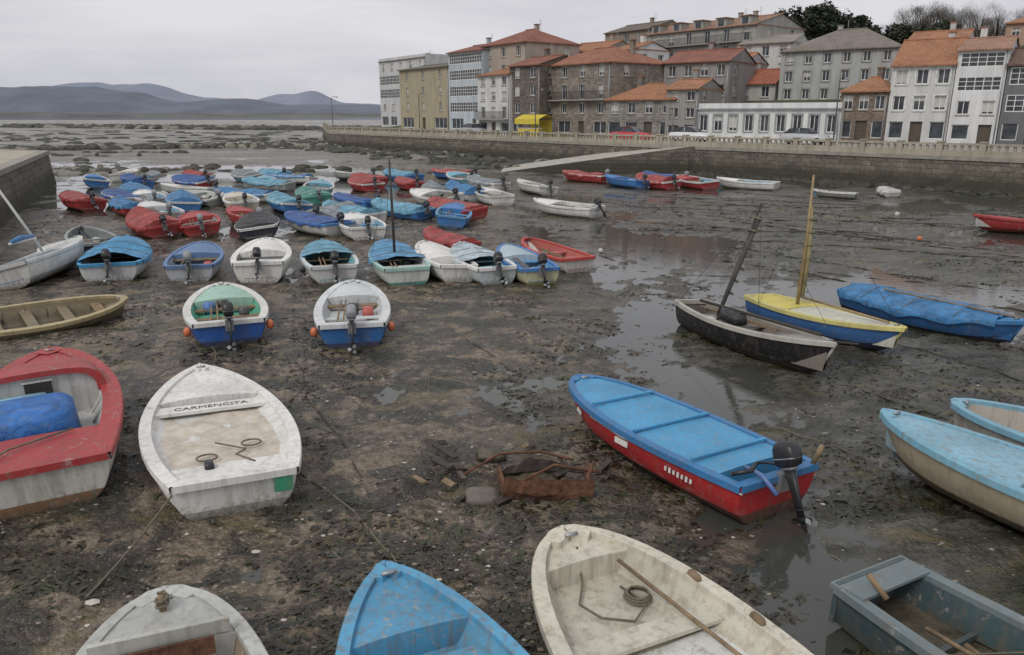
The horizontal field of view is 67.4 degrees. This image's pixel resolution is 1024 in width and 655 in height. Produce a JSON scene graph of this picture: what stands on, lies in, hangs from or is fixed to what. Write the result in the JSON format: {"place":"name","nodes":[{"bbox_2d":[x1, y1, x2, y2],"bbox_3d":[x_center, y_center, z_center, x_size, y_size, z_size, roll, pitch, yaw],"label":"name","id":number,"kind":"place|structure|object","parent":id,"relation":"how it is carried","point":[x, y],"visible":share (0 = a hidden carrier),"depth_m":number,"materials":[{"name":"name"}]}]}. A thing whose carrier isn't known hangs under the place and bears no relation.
{"place":"outdoors","nodes":[
{"label":"outdoors","id":0,"kind":"place"},
{"bbox_2d":[0,86,380,113],"bbox_3d":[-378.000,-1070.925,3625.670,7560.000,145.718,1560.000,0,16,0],"label":"distant hills","id":1,"kind":"structure","parent":0,"point":[54,99],"depth_m":3057.70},
{"bbox_2d":[0,112,380,116],"bbox_3d":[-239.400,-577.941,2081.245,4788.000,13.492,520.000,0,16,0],"label":"distant shore","id":2,"kind":"structure","parent":0,"point":[78,114],"depth_m":1875.91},
{"bbox_2d":[54,82,380,105],"bbox_3d":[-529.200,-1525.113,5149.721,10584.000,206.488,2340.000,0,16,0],"label":"distant hills","id":3,"kind":"structure","parent":0,"point":[301,98],"depth_m":4513.57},
{"bbox_2d":[0,120,1023,654],"bbox_3d":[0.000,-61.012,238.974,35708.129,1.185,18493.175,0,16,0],"label":"mud ground","id":4,"kind":"structure","parent":0,"point":[452,326],"depth_m":13.68,"materials":[{"name":"soil"}]},
{"bbox_2d":[0,150,55,224],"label":"quay wall","id":5,"kind":"structure","parent":4,"relation":"on","point":[32,175],"depth_m":42.24,"materials":[{"name":"concrete"}]},
{"bbox_2d":[0,346,123,518],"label":"red fishing boat","id":6,"kind":"object","parent":4,"relation":"on","point":[61,414],"visible":1,"depth_m":10.32,"materials":[{"name":"paint"}]},
{"bbox_2d":[0,294,127,339],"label":"wooden skiff","id":7,"kind":"object","parent":4,"relation":"on","point":[20,320],"visible":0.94,"depth_m":17.94,"materials":[{"name":"paint"}]},
{"bbox_2d":[0,544,155,599],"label":"mooring rope","id":8,"kind":"object","parent":4,"relation":"on","point":[87,566],"visible":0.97,"depth_m":8.15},
{"bbox_2d":[58,190,106,211],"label":"red rowing boat","id":9,"kind":"object","parent":4,"relation":"on","point":[81,201],"visible":1,"depth_m":39.32,"materials":[{"name":"paint"}]},
{"bbox_2d":[76,234,152,283],"bbox_3d":[-12.319,-2.205,23.963,2.011,1.104,4.543,-5,16,-18],"label":"blue covered boat","id":10,"kind":"object","parent":4,"relation":"on","point":[124,257],"visible":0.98,"depth_m":23.00,"materials":[{"name":"fabric"}]},
{"bbox_2d":[76,584,268,654],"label":"grey decked boat","id":11,"kind":"object","parent":4,"relation":"on","point":[180,619],"visible":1,"depth_m":6.38,"materials":[{"name":"paint"}]},
{"bbox_2d":[165,189,202,212],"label":"blue covered boat","id":12,"kind":"object","parent":4,"relation":"on","point":[186,201],"visible":0.88,"depth_m":38.44,"materials":[{"name":"fabric"}]},
{"bbox_2d":[171,173,217,186],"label":"covered boat","id":13,"kind":"object","parent":4,"relation":"on","point":[206,180],"visible":0.85,"depth_m":51.58,"materials":[{"name":"fabric"}]},
{"bbox_2d":[138,363,301,520],"bbox_3d":[-4.368,1.498,11.340,2.060,0.778,4.677,-5,15,-26],"label":"white rowing boat","id":14,"kind":"object","parent":4,"relation":"on","point":[215,441],"visible":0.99,"depth_m":10.51,"materials":[{"name":"paint"}]},
{"bbox_2d":[182,282,273,350],"bbox_3d":[-6.506,-0.391,17.465,1.824,1.082,3.801,-6,17,-22],"label":"green white motorboat","id":15,"kind":"object","parent":4,"relation":"on","point":[221,314],"visible":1,"depth_m":16.81,"materials":[{"name":"paint"}]},
{"bbox_2d":[230,237,291,283],"bbox_3d":[-7.683,-2.140,23.635,1.760,1.183,4.124,-4,16,-12],"label":"white motorboat","id":16,"kind":"object","parent":4,"relation":"on","point":[264,260],"visible":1,"depth_m":22.50,"materials":[{"name":"paint"}]},
{"bbox_2d":[266,190,313,212],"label":"blue covered boat","id":17,"kind":"object","parent":4,"relation":"on","point":[280,201],"visible":0.95,"depth_m":38.27,"materials":[{"name":"fabric"}]},
{"bbox_2d":[300,238,358,283],"bbox_3d":[-5.681,-2.107,23.625,1.778,1.077,4.423,-5,16,-19],"label":"white motorboat","id":18,"kind":"object","parent":4,"relation":"on","point":[323,261],"visible":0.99,"depth_m":22.97,"materials":[{"name":"paint"}]},
{"bbox_2d":[310,279,394,353],"bbox_3d":[-3.640,-0.409,17.631,1.772,1.086,4.243,-3,16,-10],"label":"white blue motorboat","id":19,"kind":"object","parent":4,"relation":"on","point":[352,313],"visible":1,"depth_m":17.05,"materials":[{"name":"paint"}]},
{"bbox_2d":[322,200,387,221],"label":"white rowing boat","id":20,"kind":"object","parent":4,"relation":"on","point":[370,211],"visible":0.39,"depth_m":34.52,"materials":[{"name":"fabric"}]},
{"bbox_2d":[338,211,386,240],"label":"white rowing boat","id":21,"kind":"object","parent":4,"relation":"on","point":[364,227],"visible":0.89,"depth_m":30.07,"materials":[{"name":"paint"}]},
{"bbox_2d":[368,159,430,285],"bbox_3d":[-3.583,-3.312,23.376,1.724,3.522,4.275,-5,16,-17],"label":"blue covered boat","id":22,"kind":"object","parent":4,"relation":"on","point":[393,262],"visible":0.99,"depth_m":23.14,"materials":[{"name":"paint"}]},
{"bbox_2d":[370,197,436,220],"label":"blue rowing boat","id":23,"kind":"object","parent":4,"relation":"on","point":[422,212],"visible":0.84,"depth_m":35.98,"materials":[{"name":"fabric"}]},
{"bbox_2d":[335,560,529,654],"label":"blue rowing boat","id":24,"kind":"object","parent":4,"relation":"on","point":[394,608],"visible":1,"depth_m":6.64,"materials":[{"name":"paint"}]},
{"bbox_2d":[415,240,478,282],"bbox_3d":[-2.237,-2.077,23.998,1.460,0.789,3.875,-2,15,-22],"label":"white rowing boat","id":25,"kind":"object","parent":4,"relation":"on","point":[444,266],"visible":0.73,"depth_m":22.81,"materials":[{"name":"paint"}]},
{"bbox_2d":[435,202,471,228],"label":"blue rowing boat","id":26,"kind":"object","parent":4,"relation":"on","point":[449,215],"visible":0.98,"depth_m":33.59,"materials":[{"name":"paint"}]},
{"bbox_2d":[428,197,488,219],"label":"red rowing boat","id":27,"kind":"object","parent":4,"relation":"on","point":[479,211],"visible":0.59,"depth_m":36.07,"materials":[{"name":"fabric"}]},
{"bbox_2d":[450,241,517,287],"bbox_3d":[-0.942,-2.027,23.324,1.564,1.058,4.258,-6,17,-20],"label":"white blue motorboat","id":28,"kind":"object","parent":4,"relation":"on","point":[492,269],"visible":0.9,"depth_m":22.27,"materials":[{"name":"paint"}]},
{"bbox_2d":[328,126,658,159],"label":"quay wall","id":29,"kind":"structure","parent":4,"relation":"on","point":[542,146],"depth_m":85.52,"materials":[{"name":"stone"}]},
{"bbox_2d":[400,438,612,505],"bbox_3d":[-0.019,1.843,10.434,2.933,0.507,1.749,2,19,-5],"label":"rusty wreck","id":30,"kind":"object","parent":4,"relation":"on","point":[529,479],"visible":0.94,"depth_m":10.13,"materials":[{"name":"metal"}]},
{"bbox_2d":[0,123,1018,196],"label":"tidal rocks","id":31,"kind":"object","parent":4,"relation":"on","point":[316,144],"visible":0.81,"depth_m":102.03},
{"bbox_2d":[0,243,1020,654],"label":"pebbles","id":32,"kind":"object","parent":4,"relation":"on","point":[96,601],"visible":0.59,"depth_m":8.96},
{"bbox_2d":[0,173,1023,654],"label":"seaweed","id":33,"kind":"object","parent":4,"relation":"on","point":[502,605],"visible":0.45,"depth_m":9.47,"materials":[{"name":"plant"}]},
{"bbox_2d":[501,146,695,172],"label":"slipway","id":34,"kind":"structure","parent":4,"relation":"on","point":[669,160],"depth_m":65.34,"materials":[{"name":"concrete"}]},
{"bbox_2d":[635,172,682,190],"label":"red covered boat","id":35,"kind":"object","parent":4,"relation":"on","point":[661,182],"visible":0.79,"depth_m":50.41,"materials":[{"name":"fabric"}]},
{"bbox_2d":[531,524,813,654],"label":"cream rowing boat","id":36,"kind":"object","parent":4,"relation":"on","point":[597,591],"visible":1,"depth_m":7.08,"materials":[{"name":"paint"}]},
{"bbox_2d":[568,374,824,532],"bbox_3d":[2.310,1.470,10.826,1.640,1.102,4.683,-7,17,-31],"label":"red motorboat","id":37,"kind":"object","parent":4,"relation":"on","point":[734,470],"visible":1,"depth_m":10.08,"materials":[{"name":"paint"}]},
{"bbox_2d":[676,174,719,189],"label":"red motorboat","id":38,"kind":"object","parent":4,"relation":"on","point":[695,182],"visible":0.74,"depth_m":51.21,"materials":[{"name":"paint"}]},
{"bbox_2d":[674,203,858,372],"bbox_3d":[5.428,-0.874,15.794,1.930,3.032,5.131,-1,15,-22],"label":"black sailing boat","id":39,"kind":"object","parent":4,"relation":"on","point":[784,344],"visible":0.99,"depth_m":15.82,"materials":[{"name":"paint"}]},
{"bbox_2d":[744,175,907,349],"bbox_3d":[7.109,-1.508,16.974,1.560,3.549,4.076,-3,15,-27],"label":"yellow sailing boat","id":40,"kind":"object","parent":4,"relation":"on","point":[866,331],"visible":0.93,"depth_m":16.95,"materials":[{"name":"paint"}]},
{"bbox_2d":[658,134,1023,194],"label":"quay wall","id":41,"kind":"structure","parent":4,"relation":"on","point":[970,169],"depth_m":53.88,"materials":[{"name":"stone"}]},
{"bbox_2d":[829,555,1023,654],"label":"flat bottomed punt","id":42,"kind":"object","parent":4,"relation":"on","point":[900,605],"visible":0.99,"depth_m":7.23,"materials":[{"name":"paint"}]},
{"bbox_2d":[837,283,1023,342],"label":"blue covered boat","id":43,"kind":"object","parent":4,"relation":"on","point":[944,316],"visible":1,"depth_m":17.46,"materials":[{"name":"fabric"}]},
{"bbox_2d":[879,408,1023,531],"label":"blue topped rowing boat","id":44,"kind":"object","parent":4,"relation":"on","point":[980,473],"visible":1,"depth_m":9.61,"materials":[{"name":"paint"}]},
{"bbox_2d":[973,213,1023,233],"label":"red rowing boat","id":45,"kind":"object","parent":4,"relation":"on","point":[994,223],"visible":1,"depth_m":32.01,"materials":[{"name":"paint"}]},
{"bbox_2d":[0,117,1023,654],"bbox_3d":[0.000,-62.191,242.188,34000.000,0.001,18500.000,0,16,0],"label":"water","id":46,"kind":"structure","parent":0,"point":[800,561],"depth_m":19.59,"materials":[{"name":"grey liquid"}]},
{"bbox_2d":[0,171,83,288],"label":"white sailing boat","id":47,"kind":"object","parent":46,"relation":"on","point":[44,262],"visible":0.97,"depth_m":22.40,"materials":[{"name":"paint"}]},
{"bbox_2d":[64,225,115,252],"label":"boat","id":48,"kind":"object","parent":46,"relation":"on","point":[93,237],"visible":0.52,"depth_m":28.91,"materials":[{"name":"paint"}]},
{"bbox_2d":[109,195,139,215],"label":"rowing boat","id":49,"kind":"object","parent":46,"relation":"on","point":[121,205],"visible":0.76,"depth_m":36.82,"materials":[{"name":"fabric"}]},
{"bbox_2d":[124,206,181,238],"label":"red covered boat","id":50,"kind":"object","parent":46,"relation":"on","point":[145,222],"visible":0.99,"depth_m":30.95,"materials":[{"name":"fabric"}]},
{"bbox_2d":[137,200,184,218],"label":"white rowing boat","id":51,"kind":"object","parent":46,"relation":"on","point":[168,208],"visible":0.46,"depth_m":36.09,"materials":[{"name":"paint"}]},
{"bbox_2d":[163,240,223,283],"bbox_3d":[-9.814,-2.130,23.816,1.660,1.063,4.142,-4,16,-15],"label":"motorboat","id":52,"kind":"object","parent":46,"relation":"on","point":[201,260],"visible":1,"depth_m":23.11,"materials":[{"name":"paint"}]},
{"bbox_2d":[178,210,220,237],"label":"red rowing boat","id":53,"kind":"object","parent":46,"relation":"on","point":[204,224],"visible":0.98,"depth_m":31.09,"materials":[{"name":"paint"}]},
{"bbox_2d":[185,189,224,206],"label":"grey rowing boat","id":54,"kind":"object","parent":46,"relation":"on","point":[211,199],"visible":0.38,"depth_m":41.14,"materials":[{"name":"paint"}]},
{"bbox_2d":[222,191,259,209],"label":"white motorboat","id":55,"kind":"object","parent":46,"relation":"on","point":[246,200],"visible":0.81,"depth_m":39.34,"materials":[{"name":"paint"}]},
{"bbox_2d":[214,186,273,202],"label":"boat","id":56,"kind":"object","parent":46,"relation":"on","point":[261,194],"visible":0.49,"depth_m":43.27,"materials":[{"name":"fabric"}]},
{"bbox_2d":[234,210,280,240],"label":"dark motorboat","id":57,"kind":"object","parent":46,"relation":"on","point":[251,226],"visible":0.97,"depth_m":30.34,"materials":[{"name":"fabric"}]},
{"bbox_2d":[241,176,295,190],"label":"boat","id":58,"kind":"object","parent":46,"relation":"on","point":[269,184],"visible":0.95,"depth_m":49.86,"materials":[{"name":"fabric"}]},
{"bbox_2d":[295,186,331,205],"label":"green rowing boat","id":59,"kind":"object","parent":46,"relation":"on","point":[316,196],"visible":0.82,"depth_m":41.81,"materials":[{"name":"fabric"}]},
{"bbox_2d":[284,210,355,236],"bbox_3d":[-8.084,-4.426,32.021,4.509,1.073,1.830,14,20,42],"label":"blue rowing boat","id":60,"kind":"object","parent":46,"relation":"on","point":[312,223],"visible":0.93,"depth_m":31.21,"materials":[{"name":"fabric"}]},
{"bbox_2d":[304,200,355,217],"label":"rowing boat","id":61,"kind":"object","parent":46,"relation":"on","point":[331,210],"visible":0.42,"depth_m":34.42,"materials":[{"name":"paint"}]},
{"bbox_2d":[333,192,379,207],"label":"blue rowing boat","id":62,"kind":"object","parent":46,"relation":"on","point":[355,199],"visible":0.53,"depth_m":38.80,"materials":[{"name":"fabric"}]},
{"bbox_2d":[347,175,385,192],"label":"red covered boat","id":63,"kind":"object","parent":46,"relation":"on","point":[363,184],"visible":0.99,"depth_m":48.97,"materials":[{"name":"fabric"}]},
{"bbox_2d":[410,187,464,204],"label":"white rowing boat","id":64,"kind":"object","parent":46,"relation":"on","point":[420,195],"visible":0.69,"depth_m":42.22,"materials":[{"name":"paint"}]},
{"bbox_2d":[423,226,481,248],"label":"red covered boat","id":65,"kind":"object","parent":46,"relation":"on","point":[440,236],"visible":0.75,"depth_m":27.84,"materials":[{"name":"fabric"}]},
{"bbox_2d":[444,180,484,201],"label":"blue covered boat","id":66,"kind":"object","parent":46,"relation":"on","point":[468,190],"visible":0.61,"depth_m":43.68,"materials":[{"name":"fabric"}]},
{"bbox_2d":[466,174,510,190],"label":"white rowing boat","id":67,"kind":"object","parent":46,"relation":"on","point":[502,184],"visible":0.88,"depth_m":49.75,"materials":[{"name":"paint"}]},
{"bbox_2d":[474,186,515,205],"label":"white rowing boat","id":68,"kind":"object","parent":46,"relation":"on","point":[493,197],"visible":0.89,"depth_m":41.91,"materials":[{"name":"paint"}]},
{"bbox_2d":[496,243,559,288],"bbox_3d":[0.391,-2.014,23.398,1.410,1.056,4.184,-5,16,-17],"label":"blue yellow motorboat","id":69,"kind":"object","parent":46,"relation":"on","point":[534,268],"visible":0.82,"depth_m":22.28,"materials":[{"name":"paint"}]},
{"bbox_2d":[517,178,558,195],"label":"white rowing boat","id":70,"kind":"object","parent":46,"relation":"on","point":[527,186],"visible":1,"depth_m":46.74,"materials":[{"name":"paint"}]},
{"bbox_2d":[521,236,595,272],"bbox_3d":[1.291,-2.416,25.499,1.460,0.745,3.675,-8,17,-26],"label":"red rowing boat","id":71,"kind":"object","parent":46,"relation":"on","point":[565,259],"visible":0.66,"depth_m":24.93,"materials":[{"name":"paint"}]},
{"bbox_2d":[533,197,608,218],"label":"motorboat","id":72,"kind":"object","parent":46,"relation":"on","point":[569,208],"visible":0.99,"depth_m":37.23,"materials":[{"name":"paint"}]},
{"bbox_2d":[562,169,609,183],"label":"red rowing boat","id":73,"kind":"object","parent":46,"relation":"on","point":[582,176],"visible":0.88,"depth_m":55.38,"materials":[{"name":"paint"}]},
{"bbox_2d":[605,174,650,189],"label":"blue rowing boat","id":74,"kind":"object","parent":46,"relation":"on","point":[621,181],"visible":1,"depth_m":51.21,"materials":[{"name":"paint"}]},
{"bbox_2d":[716,177,780,190],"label":"rowing boat","id":75,"kind":"object","parent":46,"relation":"on","point":[733,183],"visible":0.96,"depth_m":50.83,"materials":[{"name":"paint"}]},
{"bbox_2d":[950,398,1023,446],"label":"open rowing boat","id":76,"kind":"object","parent":46,"relation":"on","point":[1001,421],"visible":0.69,"depth_m":11.32,"materials":[{"name":"paint"}]},
{"bbox_2d":[0,0,1023,103],"label":"sky","id":77,"kind":"structure","parent":0,"point":[226,49],"materials":[{"name":"grey"}]},
{"bbox_2d":[336,128,1021,151],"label":"quay pavement","id":78,"kind":"structure","parent":0,"point":[1002,149],"depth_m":65.03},
{"bbox_2d":[515,115,553,136],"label":"yellow market stall","id":79,"kind":"object","parent":78,"relation":"on","point":[545,125],"visible":0.66,"depth_m":91.62,"materials":[{"name":"fabric"}]},
{"bbox_2d":[668,126,712,141],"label":"white car","id":80,"kind":"object","parent":78,"relation":"on","point":[687,130],"visible":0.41,"depth_m":74.69,"materials":[{"name":"paint"}]},
{"bbox_2d":[695,102,845,142],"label":"white arcade building","id":81,"kind":"structure","parent":78,"relation":"on","point":[760,120],"depth_m":75.51,"materials":[{"name":"paint"}]},
{"bbox_2d":[779,127,831,144],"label":"silver car","id":82,"kind":"object","parent":78,"relation":"on","point":[804,133],"visible":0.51,"depth_m":68.81,"materials":[{"name":"paint"}]},
{"bbox_2d":[839,61,891,143],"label":"brown brick house","id":83,"kind":"structure","parent":78,"relation":"on","point":[866,108],"depth_m":71.17,"materials":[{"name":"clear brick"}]},
{"bbox_2d":[884,26,968,144],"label":"white gallery house","id":84,"kind":"structure","parent":78,"relation":"on","point":[922,87],"depth_m":68.31,"materials":[{"name":"paint"}]},
{"bbox_2d":[946,20,1019,145],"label":"white gallery house","id":85,"kind":"structure","parent":78,"relation":"on","point":[979,85],"depth_m":65.60,"materials":[{"name":"paint"}]},
{"bbox_2d":[996,47,1023,144],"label":"dark gallery house","id":86,"kind":"structure","parent":78,"relation":"on","point":[1011,127],"depth_m":64.28,"materials":[{"name":"paint"}]},
{"bbox_2d":[604,37,756,139],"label":"grey house","id":87,"kind":"structure","parent":0,"point":[730,71],"depth_m":86.10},
{"bbox_2d":[359,45,1023,130],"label":"hillside","id":88,"kind":"structure","parent":0,"point":[781,101],"depth_m":88.07,"materials":[{"name":"plant"}]},
{"bbox_2d":[377,53,447,126],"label":"white apartment building","id":89,"kind":"structure","parent":88,"relation":"on","point":[389,92],"depth_m":149.91,"materials":[{"name":"paint"}]},
{"bbox_2d":[397,63,449,131],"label":"beige house","id":90,"kind":"structure","parent":88,"relation":"on","point":[431,81],"depth_m":117.50,"materials":[{"name":"paint"}]},
{"bbox_2d":[445,34,492,133],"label":"glazed apartment building","id":91,"kind":"structure","parent":88,"relation":"on","point":[466,65],"depth_m":108.61,"materials":[{"name":"paint"}]},
{"bbox_2d":[475,68,513,134],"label":"white house","id":92,"kind":"structure","parent":88,"relation":"on","point":[494,112],"depth_m":98.37,"materials":[{"name":"paint"}]},
{"bbox_2d":[479,19,581,71],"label":"apartment building","id":93,"kind":"structure","parent":88,"relation":"on","point":[505,52],"depth_m":101.15,"materials":[{"name":"paint"}]},
{"bbox_2d":[507,46,567,135],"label":"brown house","id":94,"kind":"structure","parent":88,"relation":"on","point":[531,75],"depth_m":93.83,"materials":[{"name":"stone"}]},
{"bbox_2d":[579,30,627,53],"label":"stone house","id":95,"kind":"structure","parent":88,"relation":"on","point":[587,46],"depth_m":104.01,"materials":[{"name":"tile"}]},
{"bbox_2d":[547,35,663,137],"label":"stone house","id":96,"kind":"structure","parent":88,"relation":"on","point":[584,85],"depth_m":89.24,"materials":[{"name":"brown stone"}]},
{"bbox_2d":[603,17,675,43],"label":"brown apartment building","id":97,"kind":"structure","parent":88,"relation":"on","point":[626,33],"depth_m":122.47,"materials":[{"name":"paint"}]},
{"bbox_2d":[618,29,671,60],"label":"white tower house","id":98,"kind":"structure","parent":88,"relation":"on","point":[652,49],"depth_m":96.33,"materials":[{"name":"paint"}]},
{"bbox_2d":[664,69,724,139],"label":"grey house","id":99,"kind":"structure","parent":88,"relation":"on","point":[690,95],"depth_m":80.50,"materials":[{"name":"paint"}]},
{"bbox_2d":[646,6,805,57],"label":"grey apartment building","id":100,"kind":"structure","parent":88,"relation":"on","point":[676,37],"depth_m":104.94,"materials":[{"name":"paint"}]},
{"bbox_2d":[746,62,779,100],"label":"orange roofed house","id":101,"kind":"structure","parent":88,"relation":"on","point":[762,84],"depth_m":89.96,"materials":[{"name":"paint"}]},
{"bbox_2d":[738,24,808,68],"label":"white house","id":102,"kind":"structure","parent":88,"relation":"on","point":[768,47],"depth_m":98.03,"materials":[{"name":"paint"}]},
{"bbox_2d":[774,5,821,39],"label":"pine tree","id":103,"kind":"object","parent":88,"relation":"on","point":[805,25],"visible":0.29,"depth_m":132.16,"materials":[{"name":"green plant"}]},
{"bbox_2d":[804,0,849,39],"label":"pine tree","id":104,"kind":"object","parent":88,"relation":"on","point":[820,15],"visible":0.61,"depth_m":131.14,"materials":[{"name":"green plant"}]},
{"bbox_2d":[809,7,855,36],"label":"pine tree","id":105,"kind":"object","parent":88,"relation":"on","point":[843,17],"visible":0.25,"depth_m":131.51,"materials":[{"name":"green plant"}]},
{"bbox_2d":[778,23,901,99],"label":"grey apartment building","id":106,"kind":"structure","parent":88,"relation":"on","point":[819,68],"depth_m":85.10,"materials":[{"name":"paint"}]},
{"bbox_2d":[883,21,913,42],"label":"pine tree","id":107,"kind":"object","parent":88,"relation":"on","point":[896,32],"visible":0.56,"depth_m":134.36,"materials":[{"name":"green plant"}]},
{"bbox_2d":[908,17,975,38],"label":"white house","id":108,"kind":"structure","parent":88,"relation":"on","point":[970,32],"depth_m":83.28,"materials":[{"name":"tile"}]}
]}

